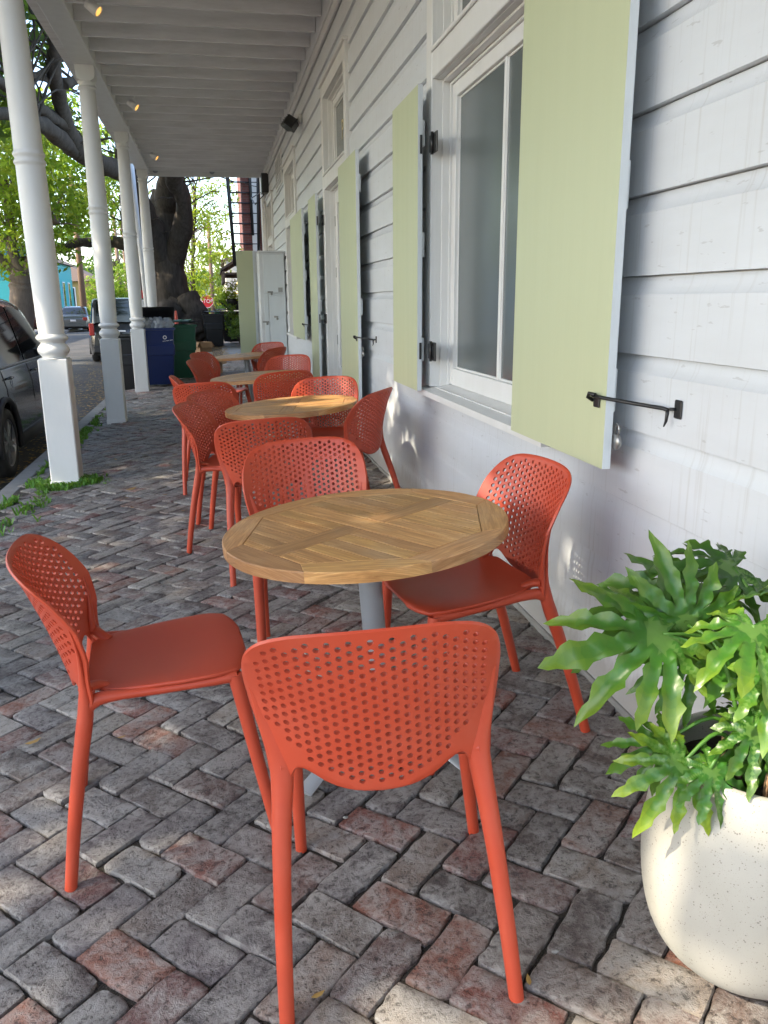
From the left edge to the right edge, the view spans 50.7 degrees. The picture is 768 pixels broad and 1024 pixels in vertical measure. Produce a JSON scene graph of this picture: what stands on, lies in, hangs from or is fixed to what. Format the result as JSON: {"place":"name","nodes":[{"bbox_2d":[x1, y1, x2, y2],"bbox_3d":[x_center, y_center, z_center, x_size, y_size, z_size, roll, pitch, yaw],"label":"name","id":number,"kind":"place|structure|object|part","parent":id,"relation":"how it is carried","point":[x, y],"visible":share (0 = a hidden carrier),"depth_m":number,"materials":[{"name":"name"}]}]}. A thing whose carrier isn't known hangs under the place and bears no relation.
{"place":"outdoors","nodes":[
{"label":"outdoors","id":0,"kind":"place"},
{"bbox_2d":[0,330,104,490],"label":"road","id":1,"kind":"structure","parent":0,"point":[77,343],"depth_m":18.12,"materials":[{"name":"grey asphalt"}]},
{"bbox_2d":[0,299,44,477],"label":"parked car","id":2,"kind":"object","parent":1,"relation":"on","point":[22,424],"visible":0.57,"depth_m":9.04,"materials":[{"name":"black paint"}]},
{"bbox_3d":[-4.156,-1.919,8.761,0.160,0.619,1.147,-3,15,-11],"label":"side window","id":3,"kind":"part","parent":2,"relation":"part of","materials":[{"name":"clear glass"}]},
{"bbox_3d":[-4.417,-2.238,10.020,0.156,0.604,1.362,-3,15,-11],"label":"side window","id":4,"kind":"part","parent":2,"relation":"part of","materials":[{"name":"glass"}]},
{"bbox_2d":[62,306,90,330],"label":"parked car","id":5,"kind":"object","parent":1,"relation":"on","point":[76,316],"visible":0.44,"depth_m":51.37,"materials":[{"name":"paint"}]},
{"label":"rear window","id":6,"kind":"part","parent":5,"relation":"part of","materials":[{"name":"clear glass"}]},
{"bbox_2d":[68,174,87,329],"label":"utility pole","id":7,"kind":"object","parent":1,"relation":"on","point":[81,285],"visible":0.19,"depth_m":52.88,"materials":[{"name":"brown wood"}]},
{"bbox_2d":[84,253,127,311],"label":"young tree","id":8,"kind":"object","parent":1,"relation":"on","point":[121,292],"visible":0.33,"depth_m":68.68,"materials":[{"name":"green plant"}]},
{"bbox_2d":[89,298,131,360],"bbox_3d":[-8.358,-5.949,26.211,2.180,1.895,4.380,-4,15,-12],"label":"parked car","id":9,"kind":"object","parent":1,"relation":"on","point":[123,313],"visible":0.25,"depth_m":24.14,"materials":[{"name":"grey paint"}]},
{"bbox_3d":[-7.921,-6.067,24.113,1.276,0.447,0.052,-4,15,-12],"label":"rear window","id":10,"kind":"part","parent":9,"relation":"part of","materials":[{"name":"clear glass"}]},
{"bbox_2d":[109,215,121,286],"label":"utility pole","id":11,"kind":"object","parent":1,"relation":"on","point":[117,253],"visible":0.16,"depth_m":73.03,"materials":[{"name":"brown wood"}]},
{"bbox_2d":[98,332,134,389],"bbox_3d":[-5.090,-2.905,15.808,0.708,1.223,0.919,-2,15,-7],"label":"wheelie bin","id":12,"kind":"object","parent":1,"relation":"on","point":[127,361],"visible":0.12,"depth_m":15.45,"materials":[{"name":"black plastic"}]},
{"bbox_2d":[111,226,128,297],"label":"utility pole","id":13,"kind":"object","parent":1,"relation":"on","point":[123,256],"visible":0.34,"depth_m":76.96,"materials":[{"name":"brown wood"}]},
{"bbox_2d":[0,339,247,524],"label":"leaf litter","id":14,"kind":"object","parent":1,"relation":"on","point":[218,350],"visible":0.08,"depth_m":14.77,"materials":[{"name":"brown plant"}]},
{"bbox_2d":[36,328,82,334],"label":"pavement","id":15,"kind":"structure","parent":0,"point":[69,330],"depth_m":51.77,"materials":[{"name":"concrete"}]},
{"bbox_2d":[0,20,239,294],"label":"sky","id":16,"kind":"structure","parent":0,"point":[86,251],"materials":[{"name":"white"}]},
{"bbox_2d":[212,346,223,356],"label":"bare earth","id":17,"kind":"structure","parent":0,"point":[217,352],"depth_m":24.94,"materials":[{"name":"brown soil"}]},
{"bbox_2d":[202,290,212,308],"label":"stop sign","id":18,"kind":"object","parent":17,"relation":"on","point":[206,300],"visible":0.51,"depth_m":47.35,"materials":[{"name":"red metal"}]},
{"bbox_2d":[206,218,214,313],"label":"utility pole","id":19,"kind":"object","parent":17,"relation":"on","point":[211,285],"visible":0.42,"depth_m":56.30,"materials":[{"name":"brown wood"}]},
{"bbox_2d":[184,177,242,306],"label":"young tree","id":20,"kind":"object","parent":17,"relation":"on","point":[191,251],"visible":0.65,"depth_m":40.60,"materials":[{"name":"green plant"}]},
{"bbox_2d":[222,340,240,354],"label":"path","id":21,"kind":"structure","parent":0,"point":[233,349],"depth_m":26.08,"materials":[{"name":"concrete"}]},
{"bbox_2d":[201,310,224,345],"bbox_3d":[-5.730,-6.154,27.233,0.708,1.223,0.919,-5,15,-16],"label":"wheelie bin","id":22,"kind":"object","parent":21,"relation":"on","point":[213,326],"visible":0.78,"depth_m":26.88,"materials":[{"name":"black plastic"}]},
{"bbox_2d":[219,300,239,341],"bbox_3d":[-5.438,-6.887,29.294,0.708,1.499,0.904,4,15,18],"label":"wheelie bin","id":23,"kind":"object","parent":21,"relation":"on","point":[227,338],"visible":0.25,"depth_m":29.10,"materials":[{"name":"black plastic"}]},
{"bbox_2d":[224,304,240,344],"bbox_3d":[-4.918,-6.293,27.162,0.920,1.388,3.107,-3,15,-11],"label":"potted shrub","id":24,"kind":"object","parent":21,"relation":"on","point":[234,329],"visible":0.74,"depth_m":27.12,"materials":[{"name":"green plant"}]},
{"bbox_2d":[220,177,262,284],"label":"brick building","id":25,"kind":"structure","parent":21,"relation":"on","point":[250,225],"depth_m":25.18,"materials":[{"name":"red brick"}]},
{"bbox_2d":[217,278,237,307],"bbox_3d":[-5.328,-7.747,28.458,0.892,1.192,1.068,13,20,42],"label":"hanging fern","id":26,"kind":"object","parent":25,"relation":"hanging from","point":[232,300],"visible":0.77,"depth_m":28.40,"materials":[{"name":"green plant"}]},
{"bbox_2d":[0,359,767,1023],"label":"sidewalk","id":27,"kind":"structure","parent":0,"point":[106,533],"depth_m":2.28,"materials":[{"name":"brick"}]},
{"bbox_2d":[25,737,40,743],"bbox_3d":[-1.269,0.827,2.927,0.060,0.011,0.023,-12,18,-36],"label":"fallen leaf","id":28,"kind":"object","parent":27,"relation":"on","point":[33,741],"visible":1,"depth_m":2.92,"materials":[{"name":"beige plant"}]},
{"bbox_2d":[0,408,110,535],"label":"pavement weeds","id":29,"kind":"object","parent":27,"relation":"on","point":[39,483],"visible":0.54,"depth_m":7.17,"materials":[{"name":"green plant"}]},
{"bbox_2d":[119,195,143,306],"bbox_3d":[-6.044,-5.565,19.936,0.581,4.218,0.294,-3,15,-11],"label":"notice pole","id":30,"kind":"object","parent":27,"relation":"on","point":[140,273],"visible":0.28,"depth_m":19.87,"materials":[{"name":"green metal"}]},
{"bbox_2d":[5,534,271,892],"bbox_3d":[-0.684,0.489,2.372,0.610,0.905,0.527,-9,16,-15],"label":"perforated chair","id":31,"kind":"object","parent":27,"relation":"on","point":[191,652],"visible":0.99,"depth_m":2.26,"materials":[{"name":"plastic"}]},
{"bbox_2d":[130,164,146,306],"bbox_3d":[-5.835,-5.868,19.603,0.250,4.853,0.107,-3,15,-11],"label":"white pole","id":32,"kind":"object","parent":27,"relation":"on","point":[138,228],"visible":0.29,"depth_m":19.35,"materials":[{"name":"paint"}]},
{"bbox_2d":[142,306,174,384],"bbox_3d":[-4.393,-3.186,15.608,0.708,1.499,0.904,-6,15,-19],"label":"wheelie bin","id":33,"kind":"object","parent":27,"relation":"on","point":[160,345],"visible":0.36,"depth_m":15.30,"materials":[{"name":"blue plastic"}]},
{"bbox_2d":[143,317,173,327],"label":"rubbish bags","id":34,"kind":"object","parent":33,"relation":"in","point":[157,322],"visible":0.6,"depth_m":15.20,"materials":[{"name":"grey plastic"}]},
{"bbox_2d":[0,0,340,483],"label":"pavement canopy","id":35,"kind":"object","parent":27,"relation":"on","point":[214,88],"visible":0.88,"depth_m":10.12,"materials":[{"name":"white paint"}]},
{"bbox_2d":[84,0,102,16],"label":"canopy spotlight","id":36,"kind":"object","parent":35,"relation":"attached to","point":[95,9],"visible":1,"depth_m":7.94,"materials":[{"name":"white paint"}]},
{"bbox_2d":[127,96,138,110],"bbox_3d":[-3.689,-6.034,11.902,0.177,0.265,0.112,3,15,12],"label":"canopy spotlight","id":37,"kind":"object","parent":35,"relation":"attached to","point":[133,105],"visible":0.98,"depth_m":11.87,"materials":[{"name":"white paint"}]},
{"bbox_2d":[150,149,158,160],"bbox_3d":[-4.563,-7.116,16.076,0.177,0.265,0.112,3,15,12],"label":"canopy spotlight","id":38,"kind":"object","parent":35,"relation":"attached to","point":[154,156],"visible":0.98,"depth_m":16.05,"materials":[{"name":"white paint"}]},
{"bbox_2d":[172,319,197,377],"bbox_3d":[-4.248,-3.339,16.637,0.708,1.223,0.919,-7,16,-24],"label":"wheelie bin","id":39,"kind":"object","parent":27,"relation":"on","point":[184,341],"visible":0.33,"depth_m":16.32,"materials":[{"name":"green plastic"}]},
{"bbox_2d":[169,375,224,480],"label":"perforated chair","id":40,"kind":"object","parent":27,"relation":"on","point":[175,380],"visible":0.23,"depth_m":7.07,"materials":[{"name":"plastic"}]},
{"bbox_2d":[173,382,250,494],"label":"perforated chair","id":41,"kind":"object","parent":27,"relation":"on","point":[178,393],"visible":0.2,"depth_m":6.41,"materials":[{"name":"plastic"}]},
{"bbox_2d":[209,357,226,372],"bbox_3d":[-3.763,-3.187,17.595,0.648,0.343,0.583,1,15,6],"label":"cardboard box","id":42,"kind":"object","parent":27,"relation":"on","point":[221,363],"visible":0.15,"depth_m":17.60,"materials":[{"name":"brown cardboard"}]},
{"bbox_2d":[186,358,250,410],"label":"perforated chair","id":43,"kind":"object","parent":27,"relation":"on","point":[195,367],"visible":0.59,"depth_m":9.18,"materials":[{"name":"plastic"}]},
{"bbox_2d":[190,352,251,409],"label":"perforated chair","id":44,"kind":"object","parent":27,"relation":"on","point":[204,356],"visible":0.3,"depth_m":10.41,"materials":[{"name":"plastic"}]},
{"bbox_2d":[172,401,288,553],"bbox_3d":[-0.957,-0.258,5.159,0.610,0.905,0.527,-3,15,5],"label":"perforated chair","id":45,"kind":"object","parent":27,"relation":"on","point":[200,442],"visible":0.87,"depth_m":5.17,"materials":[{"name":"plastic"}]},
{"bbox_2d":[186,389,289,524],"bbox_3d":[-0.985,-0.399,5.676,0.610,0.905,0.527,3,17,26],"label":"perforated chair","id":46,"kind":"object","parent":27,"relation":"on","point":[199,398],"visible":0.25,"depth_m":5.75,"materials":[{"name":"plastic"}]},
{"bbox_2d":[212,351,269,401],"bbox_3d":[-1.822,-1.738,10.973,0.901,0.773,0.901,-10,16,-20],"label":"cafe table","id":47,"kind":"object","parent":27,"relation":"on","point":[247,357],"visible":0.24,"depth_m":10.86,"materials":[{"name":"brown wood"}]},
{"bbox_2d":[210,370,303,449],"bbox_3d":[-1.196,-0.950,7.936,0.901,0.773,0.901,-13,18,-29],"label":"cafe table","id":48,"kind":"object","parent":27,"relation":"on","point":[242,378],"visible":0.29,"depth_m":7.73,"materials":[{"name":"brown wood"}]},
{"bbox_2d":[236,346,285,396],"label":"perforated chair","id":49,"kind":"object","parent":27,"relation":"on","point":[274,352],"visible":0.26,"depth_m":9.95,"materials":[{"name":"plastic"}]},
{"bbox_2d":[240,342,283,403],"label":"perforated chair","id":50,"kind":"object","parent":27,"relation":"on","point":[271,345],"visible":0.3,"depth_m":11.31,"materials":[{"name":"plastic"}]},
{"bbox_2d":[214,417,315,586],"bbox_3d":[-0.634,-0.120,4.567,0.527,0.905,0.610,-6,15,-4],"label":"perforated chair","id":51,"kind":"object","parent":27,"relation":"on","point":[233,480],"visible":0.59,"depth_m":4.28,"materials":[{"name":"plastic"}]},
{"bbox_2d":[254,354,318,434],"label":"perforated chair","id":52,"kind":"object","parent":27,"relation":"on","point":[302,363],"visible":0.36,"depth_m":8.56,"materials":[{"name":"plastic"}]},
{"bbox_2d":[253,370,323,472],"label":"perforated chair","id":53,"kind":"object","parent":27,"relation":"on","point":[258,379],"visible":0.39,"depth_m":6.78,"materials":[{"name":"plastic"}]},
{"bbox_2d":[225,395,356,498],"bbox_3d":[-0.604,-0.364,5.640,0.901,0.773,0.901,-4,15,1],"label":"cafe table","id":54,"kind":"object","parent":27,"relation":"on","point":[306,406],"visible":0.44,"depth_m":5.41,"materials":[{"name":"brown wood"}]},
{"bbox_2d":[242,436,367,642],"bbox_3d":[-0.290,0.192,3.336,0.527,0.905,0.610,-6,15,-6],"label":"perforated chair","id":55,"kind":"object","parent":27,"relation":"on","point":[260,586],"visible":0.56,"depth_m":3.48,"materials":[{"name":"plastic"}]},
{"bbox_2d":[311,990,324,997],"bbox_3d":[-0.145,1.058,1.777,0.034,0.006,0.013,-7,16,-24],"label":"fallen leaf","id":56,"kind":"object","parent":27,"relation":"on","point":[317,995],"visible":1,"depth_m":1.78,"materials":[{"name":"plant"}]},
{"bbox_2d":[279,376,369,502],"bbox_3d":[-0.454,-0.496,5.875,0.527,0.905,0.610,-1,16,14],"label":"perforated chair","id":57,"kind":"object","parent":27,"relation":"on","point":[329,430],"visible":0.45,"depth_m":6.02,"materials":[{"name":"plastic"}]},
{"bbox_2d":[295,387,399,497],"bbox_3d":[-0.239,-0.336,5.234,0.610,0.905,0.527,3,17,26],"label":"perforated chair","id":58,"kind":"object","parent":27,"relation":"on","point":[373,441],"visible":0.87,"depth_m":5.00,"materials":[{"name":"plastic"}]},
{"bbox_2d":[222,488,508,795],"bbox_3d":[-0.031,0.408,2.677,0.901,0.773,0.901,-17,20,-39],"label":"cafe table","id":59,"kind":"object","parent":27,"relation":"on","point":[369,541],"visible":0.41,"depth_m":2.47,"materials":[{"name":"oiled teak"},{"name":"grey painted metal"}]},
{"bbox_2d":[241,621,523,1023],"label":"perforated chair","id":60,"kind":"object","parent":27,"relation":"on","point":[364,718],"visible":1,"depth_m":1.63,"materials":[{"name":"plastic"}]},
{"bbox_2d":[382,453,589,774],"bbox_3d":[0.306,0.300,2.771,0.610,0.905,0.527,-9,16,-17],"label":"perforated chair","id":61,"kind":"object","parent":27,"relation":"on","point":[487,582],"visible":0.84,"depth_m":2.73,"materials":[{"name":"plastic"}]},
{"bbox_2d":[251,0,767,730],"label":"clapboard house","id":62,"kind":"structure","parent":27,"relation":"on","point":[497,230],"depth_m":2.95,"materials":[{"name":"paint"}]},
{"bbox_2d":[236,251,259,352],"bbox_3d":[-2.494,-4.137,16.230,0.830,2.090,0.060,-3,15,-11],"label":"open door shutter","id":63,"kind":"object","parent":62,"relation":"attached to","point":[247,285],"visible":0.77,"depth_m":16.13,"materials":[{"name":"green paint"}]},
{"bbox_2d":[256,251,287,368],"bbox_3d":[-2.118,-3.749,15.386,0.487,2.280,0.760,-3,15,-11],"label":"door","id":64,"kind":"structure","parent":62,"relation":"attached to","point":[271,293],"depth_m":15.00,"materials":[{"name":"paint"}]},
{"bbox_3d":[-2.025,-4.386,14.894,0.385,0.680,0.015,-3,15,-11],"label":"upper door","id":65,"kind":"part","parent":64,"relation":"part of","materials":[{"name":"paint"}]},
{"bbox_3d":[-1.973,-3.319,15.179,0.312,1.470,0.021,-3,15,-11],"label":"lower door","id":66,"kind":"part","parent":64,"relation":"part of","materials":[{"name":"paint"}]},
{"bbox_2d":[281,114,301,132],"bbox_3d":[-1.281,-5.366,11.200,0.265,0.262,0.547,-3,15,-11],"label":"floodlight","id":67,"kind":"object","parent":62,"relation":"attached to","point":[290,123],"visible":1,"depth_m":11.02,"materials":[{"name":"black metal"}]},
{"bbox_2d":[291,174,293,209],"bbox_3d":[-1.408,-5.211,13.164,0.045,0.679,1.540,-3,15,-11],"label":"transom window","id":68,"kind":"structure","parent":62,"relation":"in","point":[292,189],"depth_m":13.81,"materials":[{"name":"grey glass"}]},
{"bbox_2d":[334,190,341,414],"bbox_3d":[-0.386,-2.227,8.786,0.052,2.560,1.460,-3,15,-11],"label":"glazed door","id":69,"kind":"structure","parent":62,"relation":"in","point":[336,216],"depth_m":9.31,"materials":[{"name":"white paint"}]},
{"bbox_2d":[333,85,343,160],"bbox_3d":[-0.397,-3.988,8.328,0.045,0.739,1.460,-3,15,-11],"label":"transom window","id":70,"kind":"structure","parent":62,"relation":"in","point":[338,125],"depth_m":8.76,"materials":[{"name":"grey glass"}]},
{"bbox_2d":[454,0,470,19],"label":"transom window","id":71,"kind":"structure","parent":62,"relation":"in","point":[459,5],"depth_m":4.46,"materials":[{"name":"white glass"}]},
{"bbox_2d":[449,21,523,404],"bbox_3d":[0.591,-1.408,4.022,0.045,1.693,1.710,-3,15,-11],"label":"window","id":72,"kind":"structure","parent":62,"relation":"in","point":[486,123],"depth_m":4.26,"materials":[{"name":"grey glass"}]},
{"bbox_2d":[526,973,530,984],"bbox_3d":[0.317,1.023,1.773,0.011,0.005,0.028,0,15,2],"label":"fallen leaf","id":73,"kind":"object","parent":27,"relation":"on","point":[528,979],"visible":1,"depth_m":1.77,"materials":[{"name":"plant"}]},
{"bbox_2d":[641,710,767,999],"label":"planter","id":74,"kind":"object","parent":27,"relation":"on","point":[706,896],"visible":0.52,"depth_m":1.60,"materials":[{"name":"concrete"}]},
{"bbox_2d":[538,530,767,837],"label":"philodendron","id":75,"kind":"object","parent":74,"relation":"in","point":[708,638],"visible":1,"depth_m":1.64,"materials":[{"name":"green plant"}]},
{"bbox_3d":[-4.151,-3.191,17.569,0.589,0.423,0.711,-7,16,-25],"label":"cardboard box","id":76,"kind":"object","parent":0,"visible":0},
{"bbox_2d":[195,341,213,351],"bbox_3d":[-3.948,-3.574,17.540,0.519,0.223,0.444,13,20,42],"label":"cardboard box","id":77,"kind":"object","parent":76,"relation":"on","point":[203,346],"visible":0.63,"depth_m":17.38,"materials":[{"name":"brown cardboard"}]},
{"label":"ground","id":78,"kind":"structure","parent":0,"visible":0},
{"bbox_2d":[0,52,32,143],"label":"oak tree","id":79,"kind":"object","parent":78,"relation":"on","point":[3,136],"visible":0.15,"depth_m":20.14,"materials":[{"name":"green plant"}]},
{"bbox_2d":[0,241,74,307],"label":"turquoise house","id":80,"kind":"structure","parent":78,"relation":"on","point":[66,287],"depth_m":62.44,"materials":[{"name":"teal"}]},
{"bbox_2d":[62,282,66,306],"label":"window","id":81,"kind":"structure","parent":80,"relation":"in","point":[63,283],"depth_m":62.64,"materials":[{"name":"glass"}]},
{"bbox_2d":[67,282,71,305],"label":"window","id":82,"kind":"structure","parent":80,"relation":"in","point":[69,290],"depth_m":64.94,"materials":[{"name":"glass"}]},
{"bbox_2d":[0,399,105,504],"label":"kerb","id":83,"kind":"structure","parent":78,"relation":"on","point":[10,489],"depth_m":8.20,"materials":[{"name":"concrete"}]},
{"bbox_2d":[0,79,119,218],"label":"sunlit tree","id":84,"kind":"object","parent":78,"relation":"on","point":[72,169],"visible":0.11,"depth_m":47.87,"materials":[{"name":"green plant"}]},
{"bbox_2d":[0,128,153,333],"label":"street tree","id":85,"kind":"object","parent":78,"relation":"on","point":[13,260],"visible":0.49,"depth_m":23.95,"materials":[{"name":"green plant"}]},
{"bbox_2d":[60,259,96,310],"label":"ochre house","id":86,"kind":"structure","parent":78,"relation":"on","point":[74,275],"depth_m":72.50,"materials":[{"name":"beige paint"}]},
{"bbox_2d":[73,287,76,305],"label":"window","id":87,"kind":"structure","parent":86,"relation":"in","point":[74,291],"depth_m":72.42,"materials":[{"name":"white glass"}]},
{"bbox_2d":[0,0,255,341],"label":"oak tree","id":88,"kind":"object","parent":78,"relation":"on","point":[171,212],"visible":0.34,"depth_m":25.92,"materials":[{"name":"brown plant"}]},
{"bbox_2d":[54,219,239,310],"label":"distant trees","id":89,"kind":"object","parent":78,"relation":"on","point":[89,269],"visible":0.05,"depth_m":98.14,"materials":[{"name":"green plant"}]},
{"bbox_2d":[220,257,238,310],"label":"cream house","id":90,"kind":"structure","parent":78,"relation":"on","point":[233,269],"depth_m":82.33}
]}

